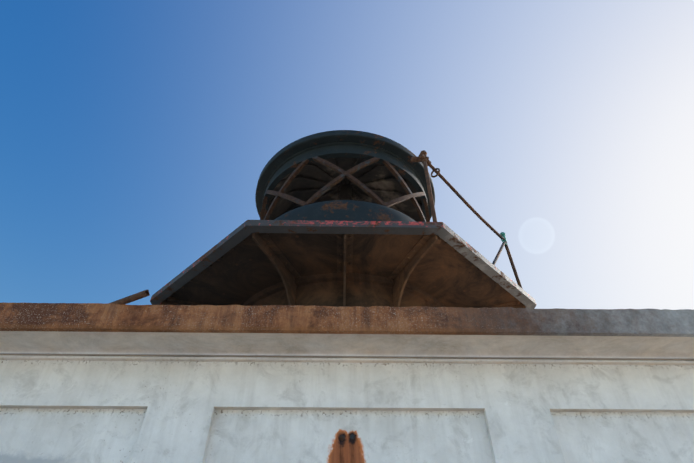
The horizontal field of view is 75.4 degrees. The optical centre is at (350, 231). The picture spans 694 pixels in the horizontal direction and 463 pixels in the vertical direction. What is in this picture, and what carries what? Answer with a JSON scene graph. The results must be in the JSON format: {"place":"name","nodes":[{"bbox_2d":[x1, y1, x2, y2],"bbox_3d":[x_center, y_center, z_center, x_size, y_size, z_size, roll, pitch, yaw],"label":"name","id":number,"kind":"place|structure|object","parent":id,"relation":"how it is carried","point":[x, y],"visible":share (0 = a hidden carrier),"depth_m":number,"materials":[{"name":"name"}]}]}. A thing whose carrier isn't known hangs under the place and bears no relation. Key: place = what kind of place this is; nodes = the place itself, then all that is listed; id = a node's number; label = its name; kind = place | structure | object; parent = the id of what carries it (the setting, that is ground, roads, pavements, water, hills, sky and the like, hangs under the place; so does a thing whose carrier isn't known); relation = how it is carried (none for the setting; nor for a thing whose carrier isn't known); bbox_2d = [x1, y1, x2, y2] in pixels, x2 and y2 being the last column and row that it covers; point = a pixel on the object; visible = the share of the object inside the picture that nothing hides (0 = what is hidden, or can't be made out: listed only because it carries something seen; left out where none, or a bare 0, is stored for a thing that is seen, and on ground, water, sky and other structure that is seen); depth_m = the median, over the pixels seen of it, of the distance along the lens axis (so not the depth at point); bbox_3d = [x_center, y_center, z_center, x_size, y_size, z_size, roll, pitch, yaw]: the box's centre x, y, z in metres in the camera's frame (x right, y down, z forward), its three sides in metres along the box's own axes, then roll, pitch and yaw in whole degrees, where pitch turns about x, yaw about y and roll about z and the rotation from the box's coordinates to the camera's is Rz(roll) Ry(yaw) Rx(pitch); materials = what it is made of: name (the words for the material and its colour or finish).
{"place":"outdoors","nodes":[
{"label":"outdoors","id":0,"kind":"place"},
{"bbox_2d":[268,158,421,221],"bbox_3d":[-0.060,-0.350,5.124,1.700,0.423,1.700,1,-42,-1],"label":"glass","id":1,"kind":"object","parent":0,"point":[379,180],"depth_m":5.05,"materials":[{"name":"black glass"}]},
{"bbox_2d":[0,325,693,462],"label":"building wall","id":2,"kind":"structure","parent":0,"point":[121,397],"depth_m":2.06,"materials":[{"name":"paint"}]},
{"bbox_2d":[339,434,354,440],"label":"bolts","id":3,"kind":"object","parent":2,"relation":"attached to","point":[342,437],"depth_m":1.98,"materials":[{"name":"black metal"}]},
{"bbox_2d":[0,302,693,336],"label":"roof ledge","id":4,"kind":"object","parent":2,"relation":"on","point":[116,317],"depth_m":2.04,"materials":[{"name":"brown metal"}]},
{"bbox_2d":[111,290,149,304],"bbox_3d":[-1.321,0.419,2.174,0.904,0.056,0.031,-18,-45,19],"label":"wooden plank","id":5,"kind":"object","parent":4,"relation":"on","point":[134,297],"visible":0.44,"depth_m":2.05,"materials":[{"name":"brown wood"}]},
{"bbox_2d":[243,273,444,306],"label":"tower wall","id":6,"kind":"structure","parent":4,"relation":"on","point":[365,290],"depth_m":3.24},
{"bbox_2d":[150,220,536,308],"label":"gallery deck","id":7,"kind":"structure","parent":6,"relation":"on","point":[443,273],"depth_m":3.16,"materials":[{"name":"black metal"}]},
{"bbox_2d":[275,200,415,221],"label":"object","id":8,"kind":"structure","parent":7,"relation":"on","point":[343,210],"depth_m":3.76,"materials":[{"name":"blue metal"}]},
{"bbox_2d":[260,156,429,221],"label":"cross braces","id":9,"kind":"object","parent":8,"relation":"on","point":[352,179],"visible":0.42,"depth_m":4.23,"materials":[{"name":"grey metal"}]},
{"bbox_2d":[255,130,434,221],"bbox_3d":[-0.060,-0.333,5.108,2.000,0.510,2.000,1,-42,-1],"label":"lantern room frame","id":10,"kind":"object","parent":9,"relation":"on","point":[281,164],"depth_m":4.42,"materials":[{"name":"black metal"}]},
{"bbox_2d":[411,150,522,288],"bbox_3d":[0.947,-0.047,3.482,1.280,0.812,0.115,32,-51,-31],"label":"gallery railing","id":11,"kind":"object","parent":7,"relation":"on","point":[422,157],"visible":0.94,"depth_m":3.47,"materials":[{"name":"metal"}]},
{"bbox_2d":[500,232,506,244],"bbox_3d":[1.349,0.065,3.983,0.078,0.154,0.050,19,-45,-20],"label":"bronze railing head","id":12,"kind":"object","parent":11,"relation":"attached to","point":[502,234],"visible":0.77,"depth_m":3.99},
{"bbox_2d":[161,233,525,307],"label":"support brackets","id":13,"kind":"object","parent":6,"relation":"on","point":[399,275],"visible":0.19,"depth_m":3.11,"materials":[{"name":"brown metal"}]},
{"bbox_2d":[0,0,693,309],"label":"sky","id":14,"kind":"structure","parent":0,"point":[136,136],"materials":[{"name":"blue"}]}
]}

